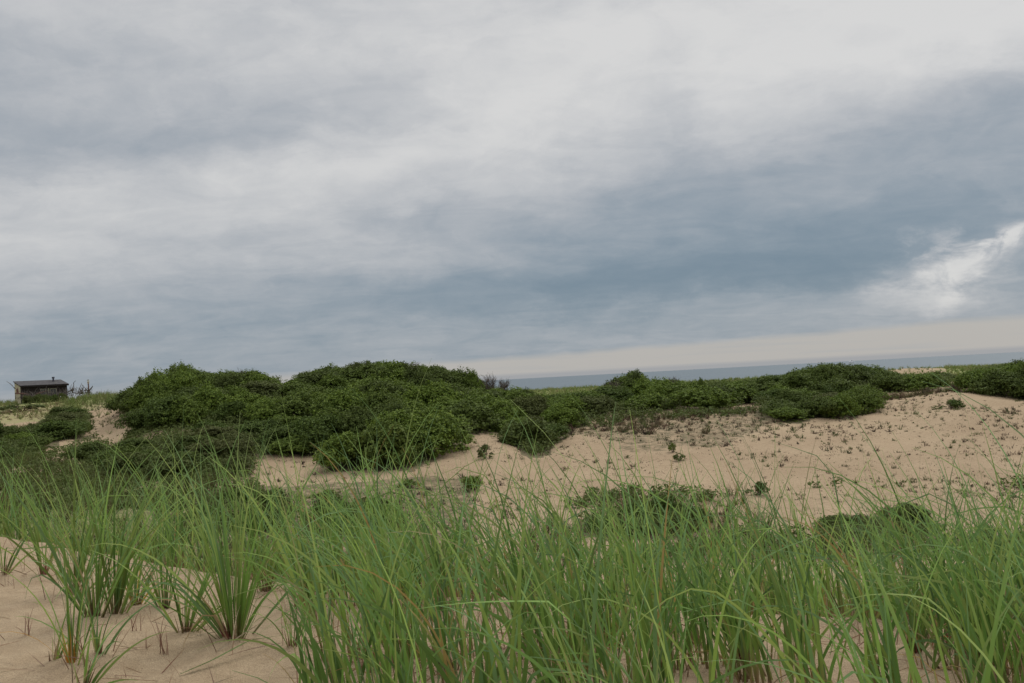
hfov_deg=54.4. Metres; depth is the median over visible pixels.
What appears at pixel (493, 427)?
shrub
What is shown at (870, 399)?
shrub
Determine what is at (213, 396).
shrub
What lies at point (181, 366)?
shrub
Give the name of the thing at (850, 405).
shrub
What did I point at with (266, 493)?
shrub
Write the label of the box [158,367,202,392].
shrub
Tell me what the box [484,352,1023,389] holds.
sea
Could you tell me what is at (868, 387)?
shrub
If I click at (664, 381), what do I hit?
shrub
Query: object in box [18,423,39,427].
shrub
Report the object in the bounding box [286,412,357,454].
shrub
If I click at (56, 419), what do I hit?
shrub
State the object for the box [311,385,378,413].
shrub
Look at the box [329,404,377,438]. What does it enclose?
shrub
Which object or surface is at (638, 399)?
shrub
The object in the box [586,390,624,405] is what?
shrub
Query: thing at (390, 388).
shrub
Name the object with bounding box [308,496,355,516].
shrub
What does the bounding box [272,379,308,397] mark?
shrub
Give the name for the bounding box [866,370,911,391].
shrub
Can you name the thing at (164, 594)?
grass clump
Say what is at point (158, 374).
shrub
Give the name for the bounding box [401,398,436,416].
shrub
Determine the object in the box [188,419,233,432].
shrub
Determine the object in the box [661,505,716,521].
shrub
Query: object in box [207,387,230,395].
shrub
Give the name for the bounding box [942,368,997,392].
shrub
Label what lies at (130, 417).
shrub
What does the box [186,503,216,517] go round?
shrub
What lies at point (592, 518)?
shrub
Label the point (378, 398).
shrub
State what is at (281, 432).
shrub
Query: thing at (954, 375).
shrub
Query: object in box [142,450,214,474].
shrub
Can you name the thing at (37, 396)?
shrub
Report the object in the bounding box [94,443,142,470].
shrub
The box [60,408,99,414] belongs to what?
shrub
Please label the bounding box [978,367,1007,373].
shrub
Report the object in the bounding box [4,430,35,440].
shrub
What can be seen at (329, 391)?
shrub
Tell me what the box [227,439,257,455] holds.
shrub
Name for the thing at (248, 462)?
shrub
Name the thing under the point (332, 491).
shrub
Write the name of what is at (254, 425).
shrub
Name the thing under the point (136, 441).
shrub
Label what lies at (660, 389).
shrub
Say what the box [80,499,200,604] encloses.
grass clump
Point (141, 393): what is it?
shrub
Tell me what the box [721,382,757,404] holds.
shrub
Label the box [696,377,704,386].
shrub
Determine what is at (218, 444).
shrub
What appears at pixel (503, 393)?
shrub
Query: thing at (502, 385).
bare shrub
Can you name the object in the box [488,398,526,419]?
shrub
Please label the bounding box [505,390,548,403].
shrub
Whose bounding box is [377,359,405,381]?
shrub
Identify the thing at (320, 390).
shrub
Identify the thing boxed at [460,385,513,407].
shrub
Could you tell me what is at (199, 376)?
shrub
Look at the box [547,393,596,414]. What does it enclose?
shrub
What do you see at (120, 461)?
shrub
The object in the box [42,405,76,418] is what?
shrub
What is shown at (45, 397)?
shrub
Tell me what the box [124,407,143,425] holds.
shrub
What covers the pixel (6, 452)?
shrub
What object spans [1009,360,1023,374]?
shrub
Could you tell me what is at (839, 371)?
shrub
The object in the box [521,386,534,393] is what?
shrub
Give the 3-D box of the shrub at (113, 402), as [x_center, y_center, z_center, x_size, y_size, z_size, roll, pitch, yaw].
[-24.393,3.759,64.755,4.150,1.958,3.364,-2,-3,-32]
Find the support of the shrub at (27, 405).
on the ground at (18, 648)
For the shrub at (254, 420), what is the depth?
49.97 m
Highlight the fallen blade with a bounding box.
[179,635,281,674]
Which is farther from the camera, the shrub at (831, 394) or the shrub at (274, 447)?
the shrub at (831, 394)
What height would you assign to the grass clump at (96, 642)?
0.343 m
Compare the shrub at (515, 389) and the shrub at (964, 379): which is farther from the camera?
the shrub at (515, 389)
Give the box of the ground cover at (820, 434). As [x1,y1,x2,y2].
[15,388,1023,559]
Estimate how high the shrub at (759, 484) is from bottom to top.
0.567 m
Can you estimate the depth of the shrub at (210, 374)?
67.14 m
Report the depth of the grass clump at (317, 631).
3.71 m
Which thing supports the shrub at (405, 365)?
on the ground at (18, 648)
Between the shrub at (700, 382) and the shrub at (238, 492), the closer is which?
the shrub at (238, 492)
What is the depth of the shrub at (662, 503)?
31.22 m
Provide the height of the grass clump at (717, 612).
0.785 m
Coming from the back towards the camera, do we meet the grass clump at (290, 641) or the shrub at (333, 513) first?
the shrub at (333, 513)
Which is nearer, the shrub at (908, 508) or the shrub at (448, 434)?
the shrub at (908, 508)
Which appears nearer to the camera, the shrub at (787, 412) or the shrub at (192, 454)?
the shrub at (192, 454)
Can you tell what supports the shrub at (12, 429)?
on the ground at (18, 648)
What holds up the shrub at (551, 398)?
on the ground at (18, 648)
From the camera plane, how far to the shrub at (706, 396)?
54.90 m
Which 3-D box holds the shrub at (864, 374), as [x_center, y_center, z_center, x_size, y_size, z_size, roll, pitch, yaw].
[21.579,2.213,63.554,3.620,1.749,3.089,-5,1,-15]
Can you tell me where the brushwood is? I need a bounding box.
[16,387,91,399]
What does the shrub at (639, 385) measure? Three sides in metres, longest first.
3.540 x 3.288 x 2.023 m
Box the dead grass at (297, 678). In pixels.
[0,525,1022,682]
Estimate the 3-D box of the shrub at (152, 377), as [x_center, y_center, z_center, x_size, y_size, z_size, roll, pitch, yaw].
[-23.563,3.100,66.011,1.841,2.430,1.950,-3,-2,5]
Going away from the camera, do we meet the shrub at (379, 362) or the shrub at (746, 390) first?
the shrub at (746, 390)
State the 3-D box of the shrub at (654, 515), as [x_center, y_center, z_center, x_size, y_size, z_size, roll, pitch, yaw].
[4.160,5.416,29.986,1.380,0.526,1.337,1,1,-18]
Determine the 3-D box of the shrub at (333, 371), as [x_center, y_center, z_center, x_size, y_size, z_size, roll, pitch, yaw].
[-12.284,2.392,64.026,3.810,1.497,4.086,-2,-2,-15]
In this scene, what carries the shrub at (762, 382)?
on the ground at (18, 648)
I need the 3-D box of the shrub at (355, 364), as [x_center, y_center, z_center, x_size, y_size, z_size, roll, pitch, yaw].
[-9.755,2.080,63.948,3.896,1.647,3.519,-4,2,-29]
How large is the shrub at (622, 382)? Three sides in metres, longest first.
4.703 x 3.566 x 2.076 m
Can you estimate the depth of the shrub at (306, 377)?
61.53 m
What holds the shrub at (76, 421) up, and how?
on the ground at (18, 648)
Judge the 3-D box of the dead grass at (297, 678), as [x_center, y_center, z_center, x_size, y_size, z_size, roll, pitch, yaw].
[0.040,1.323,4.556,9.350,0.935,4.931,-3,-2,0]
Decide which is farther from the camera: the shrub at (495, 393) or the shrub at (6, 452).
the shrub at (495, 393)
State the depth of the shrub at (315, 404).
51.51 m
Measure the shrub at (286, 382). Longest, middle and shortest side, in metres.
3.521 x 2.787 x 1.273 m
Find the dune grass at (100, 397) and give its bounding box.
[0,361,1022,581]
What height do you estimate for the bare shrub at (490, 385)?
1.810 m
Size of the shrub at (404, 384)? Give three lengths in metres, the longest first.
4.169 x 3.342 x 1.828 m
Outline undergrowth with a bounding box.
[0,360,1023,560]
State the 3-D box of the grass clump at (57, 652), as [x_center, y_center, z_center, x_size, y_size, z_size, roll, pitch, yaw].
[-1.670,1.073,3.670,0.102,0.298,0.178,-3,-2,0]
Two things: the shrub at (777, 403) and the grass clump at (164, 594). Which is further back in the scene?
the shrub at (777, 403)
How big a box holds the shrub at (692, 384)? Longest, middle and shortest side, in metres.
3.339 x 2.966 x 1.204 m
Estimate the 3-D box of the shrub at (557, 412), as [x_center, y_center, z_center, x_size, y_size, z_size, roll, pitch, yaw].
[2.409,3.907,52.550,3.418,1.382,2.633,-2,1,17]
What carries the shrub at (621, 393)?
on the ground at (18, 648)
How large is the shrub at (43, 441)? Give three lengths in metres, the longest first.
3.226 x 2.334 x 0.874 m
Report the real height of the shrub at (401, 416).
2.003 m
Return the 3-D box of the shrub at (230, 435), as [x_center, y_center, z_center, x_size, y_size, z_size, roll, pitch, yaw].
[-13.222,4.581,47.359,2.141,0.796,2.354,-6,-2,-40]
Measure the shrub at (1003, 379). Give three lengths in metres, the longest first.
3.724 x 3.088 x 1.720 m
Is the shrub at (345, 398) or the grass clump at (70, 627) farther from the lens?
the shrub at (345, 398)
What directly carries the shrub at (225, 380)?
on the ground at (18, 648)
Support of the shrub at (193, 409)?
on the ground at (18, 648)
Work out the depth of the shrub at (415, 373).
59.08 m
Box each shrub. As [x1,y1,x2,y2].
[0,403,47,413]
[0,425,6,439]
[0,444,17,458]
[1,425,36,440]
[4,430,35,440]
[16,435,55,448]
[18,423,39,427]
[22,395,30,402]
[29,393,42,402]
[31,420,89,440]
[38,413,58,421]
[40,394,48,402]
[40,416,70,422]
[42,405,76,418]
[47,394,57,401]
[55,393,67,401]
[56,411,89,419]
[59,441,107,460]
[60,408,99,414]
[64,419,94,429]
[85,454,95,462]
[87,451,154,478]
[90,450,107,464]
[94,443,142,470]
[97,453,134,473]
[103,395,123,413]
[104,385,138,412]
[107,437,155,449]
[111,409,148,435]
[112,385,149,414]
[121,372,174,410]
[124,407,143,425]
[133,376,144,389]
[137,394,189,429]
[137,454,201,477]
[139,388,171,406]
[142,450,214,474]
[144,366,167,383]
[145,371,160,385]
[146,450,174,463]
[157,395,211,427]
[158,364,192,382]
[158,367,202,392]
[159,436,178,447]
[163,434,216,452]
[171,392,194,399]
[175,383,205,395]
[177,363,198,374]
[179,438,243,456]
[180,425,237,436]
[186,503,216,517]
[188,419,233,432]
[189,367,211,380]
[189,377,228,412]
[201,371,228,387]
[202,371,216,376]
[204,498,254,513]
[207,372,245,384]
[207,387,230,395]
[209,400,249,422]
[209,456,260,473]
[212,372,250,389]
[215,488,254,501]
[218,369,259,386]
[218,430,255,440]
[219,506,259,521]
[220,389,271,420]
[224,384,250,395]
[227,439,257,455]
[232,511,283,530]
[233,380,285,396]
[233,418,294,435]
[239,419,265,431]
[240,396,294,421]
[242,373,282,387]
[246,488,295,505]
[249,426,293,446]
[258,502,295,521]
[267,433,314,457]
[268,413,301,426]
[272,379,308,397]
[273,388,320,416]
[280,416,313,427]
[283,377,310,385]
[283,381,334,397]
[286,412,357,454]
[295,394,345,416]
[296,367,339,379]
[298,369,336,384]
[306,489,341,499]
[307,405,350,420]
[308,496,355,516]
[310,503,357,525]
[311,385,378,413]
[311,387,342,398]
[312,430,374,470]
[315,371,352,388]
[320,363,345,371]
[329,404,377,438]
[337,361,395,382]
[339,361,375,377]
[339,515,379,535]
[345,414,439,467]
[346,372,402,390]
[348,379,417,404]
[355,503,408,522]
[358,382,403,410]
[362,496,399,506]
[363,408,427,426]
[371,393,421,416]
[373,359,390,366]
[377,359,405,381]
[377,361,410,376]
[391,378,419,390]
[396,479,420,487]
[399,365,440,386]
[400,378,463,406]
[400,408,475,459]
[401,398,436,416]
[417,364,439,373]
[425,395,476,413]
[427,364,459,383]
[435,412,479,430]
[440,396,506,430]
[449,365,481,389]
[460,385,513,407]
[460,475,484,489]
[464,369,483,388]
[468,389,509,399]
[476,443,493,458]
[482,371,497,390]
[486,387,510,397]
[486,416,548,434]
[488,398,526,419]
[494,379,509,389]
[494,418,571,445]
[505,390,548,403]
[506,385,522,394]
[510,394,549,417]
[517,415,548,425]
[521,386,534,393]
[524,423,577,442]
[538,393,557,402]
[539,402,585,426]
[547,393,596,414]
[550,392,594,404]
[551,392,574,403]
[579,395,625,416]
[583,514,616,529]
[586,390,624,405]
[596,385,633,402]
[604,376,620,387]
[608,371,650,389]
[615,389,677,411]
[616,516,653,535]
[617,500,648,515]
[625,368,644,388]
[628,373,659,395]
[636,512,662,525]
[639,383,671,397]
[644,494,686,511]
[645,376,675,385]
[654,512,685,533]
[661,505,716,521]
[662,379,690,400]
[662,384,736,409]
[668,443,676,451]
[673,452,685,460]
[686,379,708,387]
[692,384,752,404]
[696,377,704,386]
[715,377,732,387]
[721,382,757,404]
[743,375,789,392]
[745,481,769,495]
[752,388,784,404]
[758,383,793,394]
[758,399,798,414]
[762,405,808,422]
[766,374,795,386]
[768,387,809,404]
[777,367,816,390]
[790,388,817,398]
[794,394,844,418]
[799,363,815,373]
[806,363,845,385]
[808,362,860,380]
[811,375,858,393]
[812,391,838,399]
[816,513,853,527]
[819,384,848,394]
[819,392,866,418]
[836,363,874,383]
[841,383,890,399]
[844,363,879,376]
[846,387,885,413]
[847,513,893,526]
[850,524,887,535]
[866,363,886,371]
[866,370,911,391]
[881,502,931,522]
[899,370,938,390]
[923,371,950,386]
[931,399,965,409]
[932,371,957,379]
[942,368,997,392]
[964,368,1023,396]
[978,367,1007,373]
[990,362,1016,372]
[1003,359,1023,365]
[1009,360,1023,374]
[1011,366,1023,398]
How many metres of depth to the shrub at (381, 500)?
31.67 m
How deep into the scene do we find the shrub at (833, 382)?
57.72 m
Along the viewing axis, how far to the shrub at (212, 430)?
47.91 m
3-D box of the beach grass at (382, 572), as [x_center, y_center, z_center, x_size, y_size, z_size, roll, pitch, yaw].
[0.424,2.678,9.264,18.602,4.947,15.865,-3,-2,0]
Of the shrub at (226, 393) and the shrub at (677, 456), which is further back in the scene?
the shrub at (226, 393)
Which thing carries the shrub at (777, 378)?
on the ground at (18, 648)
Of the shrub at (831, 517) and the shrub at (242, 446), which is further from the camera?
the shrub at (242, 446)
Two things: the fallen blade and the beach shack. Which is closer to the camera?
the fallen blade
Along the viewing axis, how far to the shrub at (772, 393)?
56.51 m
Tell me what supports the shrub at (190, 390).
on the ground at (18, 648)
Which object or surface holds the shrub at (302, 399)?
on the ground at (18, 648)
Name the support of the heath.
on the ground at (18, 648)
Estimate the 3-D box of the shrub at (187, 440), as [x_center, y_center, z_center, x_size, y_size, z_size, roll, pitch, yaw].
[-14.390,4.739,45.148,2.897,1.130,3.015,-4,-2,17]
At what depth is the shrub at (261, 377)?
61.50 m
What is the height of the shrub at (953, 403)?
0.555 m
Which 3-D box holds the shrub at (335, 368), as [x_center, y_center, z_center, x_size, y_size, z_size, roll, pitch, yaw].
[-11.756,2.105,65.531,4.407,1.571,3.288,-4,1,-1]
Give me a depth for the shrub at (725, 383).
59.65 m
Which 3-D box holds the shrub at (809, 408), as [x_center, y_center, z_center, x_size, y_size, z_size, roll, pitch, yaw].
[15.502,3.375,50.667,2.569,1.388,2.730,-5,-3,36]
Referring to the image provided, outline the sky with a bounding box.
[0,0,1023,403]
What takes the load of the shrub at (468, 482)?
on the ground at (18, 648)
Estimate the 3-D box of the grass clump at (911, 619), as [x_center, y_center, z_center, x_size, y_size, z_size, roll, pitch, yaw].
[1.503,0.796,3.582,0.595,0.754,0.652,-4,-3,31]
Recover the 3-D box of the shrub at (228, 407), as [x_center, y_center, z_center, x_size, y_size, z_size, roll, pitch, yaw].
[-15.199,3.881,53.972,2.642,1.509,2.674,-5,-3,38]
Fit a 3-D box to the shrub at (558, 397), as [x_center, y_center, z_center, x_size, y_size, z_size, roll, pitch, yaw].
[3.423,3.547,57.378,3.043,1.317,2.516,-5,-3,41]
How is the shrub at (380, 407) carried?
on the ground at (18, 648)
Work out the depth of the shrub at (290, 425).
49.08 m
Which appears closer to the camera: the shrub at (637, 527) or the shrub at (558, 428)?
the shrub at (637, 527)
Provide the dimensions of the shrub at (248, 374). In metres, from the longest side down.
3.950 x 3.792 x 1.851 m
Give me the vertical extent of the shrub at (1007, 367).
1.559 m
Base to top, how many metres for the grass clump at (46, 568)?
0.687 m
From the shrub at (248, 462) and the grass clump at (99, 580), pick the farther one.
the shrub at (248, 462)
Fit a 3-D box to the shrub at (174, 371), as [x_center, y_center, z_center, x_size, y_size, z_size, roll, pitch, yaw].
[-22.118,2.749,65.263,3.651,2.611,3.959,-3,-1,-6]
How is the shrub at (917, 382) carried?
on the ground at (18, 648)
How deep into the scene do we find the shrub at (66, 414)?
68.84 m
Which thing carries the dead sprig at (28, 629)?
on the ground at (18, 648)
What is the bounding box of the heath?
[244,382,962,435]
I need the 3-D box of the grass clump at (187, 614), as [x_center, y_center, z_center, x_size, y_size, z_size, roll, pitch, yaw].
[-1.338,0.960,4.133,0.754,0.536,0.491,-2,-2,-24]
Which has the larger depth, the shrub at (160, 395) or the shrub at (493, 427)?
the shrub at (160, 395)
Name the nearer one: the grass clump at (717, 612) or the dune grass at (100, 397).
the grass clump at (717, 612)
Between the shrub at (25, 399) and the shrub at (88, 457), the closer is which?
the shrub at (88, 457)
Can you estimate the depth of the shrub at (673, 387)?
58.98 m
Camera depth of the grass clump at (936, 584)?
3.51 m
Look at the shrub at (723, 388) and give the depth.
57.73 m
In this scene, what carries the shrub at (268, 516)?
on the ground at (18, 648)
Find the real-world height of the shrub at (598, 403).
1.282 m
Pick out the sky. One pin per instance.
(511, 189)
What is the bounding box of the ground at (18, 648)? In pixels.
[0,368,1023,682]
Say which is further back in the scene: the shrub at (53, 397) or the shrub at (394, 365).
the shrub at (53, 397)
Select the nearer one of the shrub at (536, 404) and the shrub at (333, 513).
the shrub at (333, 513)
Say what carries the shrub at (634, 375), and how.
on the ground at (18, 648)
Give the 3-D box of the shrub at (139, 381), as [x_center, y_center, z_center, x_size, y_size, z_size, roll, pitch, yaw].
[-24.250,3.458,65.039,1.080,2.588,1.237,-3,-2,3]
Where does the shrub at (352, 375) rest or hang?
on the ground at (18, 648)
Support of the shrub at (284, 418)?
on the ground at (18, 648)
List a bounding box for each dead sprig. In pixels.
[16,607,33,635]
[128,610,143,630]
[144,609,168,654]
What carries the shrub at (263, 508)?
on the ground at (18, 648)
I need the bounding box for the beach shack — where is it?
[13,377,68,403]
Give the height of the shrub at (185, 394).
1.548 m
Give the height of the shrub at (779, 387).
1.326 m
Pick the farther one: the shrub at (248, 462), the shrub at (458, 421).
the shrub at (458, 421)
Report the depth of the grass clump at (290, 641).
3.87 m
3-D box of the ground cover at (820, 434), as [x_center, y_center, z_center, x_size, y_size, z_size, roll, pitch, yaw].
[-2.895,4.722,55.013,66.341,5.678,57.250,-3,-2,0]
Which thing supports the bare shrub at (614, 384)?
on the ground at (18, 648)
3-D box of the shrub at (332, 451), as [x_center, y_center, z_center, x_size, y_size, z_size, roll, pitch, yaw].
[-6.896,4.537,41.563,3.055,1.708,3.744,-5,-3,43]
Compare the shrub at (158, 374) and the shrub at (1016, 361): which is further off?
the shrub at (158, 374)
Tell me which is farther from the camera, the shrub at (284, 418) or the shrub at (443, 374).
the shrub at (443, 374)
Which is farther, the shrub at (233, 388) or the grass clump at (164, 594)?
the shrub at (233, 388)
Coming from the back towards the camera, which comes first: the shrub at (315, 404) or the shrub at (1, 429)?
the shrub at (1, 429)
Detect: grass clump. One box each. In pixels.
[0,412,201,594]
[0,430,239,614]
[0,434,224,617]
[0,455,103,574]
[0,499,161,664]
[0,518,70,574]
[19,578,164,655]
[49,586,81,660]
[55,602,168,682]
[57,417,425,653]
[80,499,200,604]
[91,514,285,632]
[100,468,203,608]
[200,457,369,591]
[251,562,326,647]
[256,568,337,661]
[603,452,824,660]
[777,449,1023,673]
[839,463,1018,653]
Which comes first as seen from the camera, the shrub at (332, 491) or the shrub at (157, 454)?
the shrub at (332, 491)
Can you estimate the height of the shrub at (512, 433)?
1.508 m
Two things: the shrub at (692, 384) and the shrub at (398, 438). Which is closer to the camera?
the shrub at (398, 438)
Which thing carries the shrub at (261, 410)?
on the ground at (18, 648)
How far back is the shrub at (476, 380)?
62.67 m
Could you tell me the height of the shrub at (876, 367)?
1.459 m
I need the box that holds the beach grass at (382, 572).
[0,358,1023,682]
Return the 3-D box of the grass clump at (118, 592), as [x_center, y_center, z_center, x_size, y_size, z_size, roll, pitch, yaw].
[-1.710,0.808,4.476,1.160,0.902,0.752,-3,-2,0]
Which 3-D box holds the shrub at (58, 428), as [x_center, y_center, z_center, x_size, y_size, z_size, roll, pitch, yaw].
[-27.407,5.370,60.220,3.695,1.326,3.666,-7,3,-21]
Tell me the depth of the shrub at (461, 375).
62.65 m
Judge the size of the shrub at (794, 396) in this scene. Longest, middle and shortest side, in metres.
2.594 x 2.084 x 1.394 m
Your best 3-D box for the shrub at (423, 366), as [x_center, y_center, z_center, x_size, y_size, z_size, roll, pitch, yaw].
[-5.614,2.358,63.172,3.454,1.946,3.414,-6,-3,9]
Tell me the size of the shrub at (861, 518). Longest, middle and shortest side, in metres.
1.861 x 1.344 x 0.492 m
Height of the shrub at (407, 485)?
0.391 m
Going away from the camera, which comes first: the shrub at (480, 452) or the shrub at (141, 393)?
the shrub at (480, 452)
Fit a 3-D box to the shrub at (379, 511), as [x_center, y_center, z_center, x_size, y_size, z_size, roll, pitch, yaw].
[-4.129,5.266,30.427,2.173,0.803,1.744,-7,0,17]
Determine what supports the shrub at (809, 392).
on the ground at (18, 648)
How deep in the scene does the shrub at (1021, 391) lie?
53.09 m
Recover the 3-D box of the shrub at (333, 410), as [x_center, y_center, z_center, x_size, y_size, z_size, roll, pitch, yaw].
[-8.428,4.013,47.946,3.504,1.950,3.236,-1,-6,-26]
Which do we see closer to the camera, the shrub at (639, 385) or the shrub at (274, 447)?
the shrub at (274, 447)
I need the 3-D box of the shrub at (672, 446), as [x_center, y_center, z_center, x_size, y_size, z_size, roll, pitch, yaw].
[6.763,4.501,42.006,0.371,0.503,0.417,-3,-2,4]
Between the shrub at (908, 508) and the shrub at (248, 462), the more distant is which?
the shrub at (248, 462)
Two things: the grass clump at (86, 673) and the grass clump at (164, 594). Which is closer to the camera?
the grass clump at (86, 673)
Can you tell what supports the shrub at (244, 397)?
on the ground at (18, 648)
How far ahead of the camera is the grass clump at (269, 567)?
5.05 m
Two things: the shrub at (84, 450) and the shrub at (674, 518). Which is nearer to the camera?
the shrub at (674, 518)
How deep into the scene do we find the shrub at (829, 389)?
56.73 m
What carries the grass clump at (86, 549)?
on the ground at (18, 648)
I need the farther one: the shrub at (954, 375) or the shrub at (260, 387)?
the shrub at (954, 375)
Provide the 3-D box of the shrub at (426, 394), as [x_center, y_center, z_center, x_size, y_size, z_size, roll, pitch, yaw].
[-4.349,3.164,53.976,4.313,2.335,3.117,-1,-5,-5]
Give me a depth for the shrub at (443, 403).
51.33 m
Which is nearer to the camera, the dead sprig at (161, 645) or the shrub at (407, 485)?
the dead sprig at (161, 645)
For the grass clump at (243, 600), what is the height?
0.947 m
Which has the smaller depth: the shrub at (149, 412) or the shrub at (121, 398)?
the shrub at (149, 412)
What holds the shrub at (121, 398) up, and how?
on the ground at (18, 648)
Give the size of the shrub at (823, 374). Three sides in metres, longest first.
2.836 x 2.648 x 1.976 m
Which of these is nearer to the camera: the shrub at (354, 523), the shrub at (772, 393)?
the shrub at (354, 523)
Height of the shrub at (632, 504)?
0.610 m
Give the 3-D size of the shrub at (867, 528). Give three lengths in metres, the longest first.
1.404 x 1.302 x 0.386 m
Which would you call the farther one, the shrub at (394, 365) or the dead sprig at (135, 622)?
the shrub at (394, 365)
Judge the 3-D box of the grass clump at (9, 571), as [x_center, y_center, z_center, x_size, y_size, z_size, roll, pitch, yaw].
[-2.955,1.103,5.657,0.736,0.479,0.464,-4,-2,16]
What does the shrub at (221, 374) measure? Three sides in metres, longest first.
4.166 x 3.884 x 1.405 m
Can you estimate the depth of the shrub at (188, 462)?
39.75 m
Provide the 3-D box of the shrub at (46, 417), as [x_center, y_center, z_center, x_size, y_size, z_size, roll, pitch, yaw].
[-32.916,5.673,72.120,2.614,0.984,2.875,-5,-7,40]
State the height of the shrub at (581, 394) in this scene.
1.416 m
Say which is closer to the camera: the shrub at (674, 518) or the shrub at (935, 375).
the shrub at (674, 518)
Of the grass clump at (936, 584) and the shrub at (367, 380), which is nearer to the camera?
the grass clump at (936, 584)
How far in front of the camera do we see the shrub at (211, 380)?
63.35 m
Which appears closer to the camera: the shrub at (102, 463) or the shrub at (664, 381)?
the shrub at (102, 463)
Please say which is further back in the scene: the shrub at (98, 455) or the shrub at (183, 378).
the shrub at (183, 378)
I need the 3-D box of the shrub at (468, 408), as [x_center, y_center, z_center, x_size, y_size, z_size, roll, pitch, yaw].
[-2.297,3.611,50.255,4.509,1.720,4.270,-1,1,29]
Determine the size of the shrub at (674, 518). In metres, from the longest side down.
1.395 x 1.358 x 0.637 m
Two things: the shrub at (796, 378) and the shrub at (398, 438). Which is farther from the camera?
the shrub at (796, 378)
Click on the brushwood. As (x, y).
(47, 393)
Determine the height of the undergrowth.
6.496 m
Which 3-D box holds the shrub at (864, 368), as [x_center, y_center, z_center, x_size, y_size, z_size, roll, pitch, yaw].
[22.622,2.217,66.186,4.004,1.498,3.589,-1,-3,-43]
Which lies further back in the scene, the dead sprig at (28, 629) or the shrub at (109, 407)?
the shrub at (109, 407)
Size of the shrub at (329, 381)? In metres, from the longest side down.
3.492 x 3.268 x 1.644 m
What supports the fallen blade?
on the ground at (18, 648)
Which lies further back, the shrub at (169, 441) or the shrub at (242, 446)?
the shrub at (169, 441)
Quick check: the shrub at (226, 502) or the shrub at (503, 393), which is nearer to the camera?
the shrub at (226, 502)
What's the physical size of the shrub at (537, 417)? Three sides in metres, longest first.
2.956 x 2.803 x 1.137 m
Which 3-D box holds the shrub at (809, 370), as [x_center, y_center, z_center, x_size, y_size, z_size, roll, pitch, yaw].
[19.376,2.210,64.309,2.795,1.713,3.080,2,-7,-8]
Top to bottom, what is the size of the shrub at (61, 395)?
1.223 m
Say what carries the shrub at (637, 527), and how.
on the ground at (18, 648)
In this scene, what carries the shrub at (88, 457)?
on the ground at (18, 648)
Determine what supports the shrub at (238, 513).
on the ground at (18, 648)

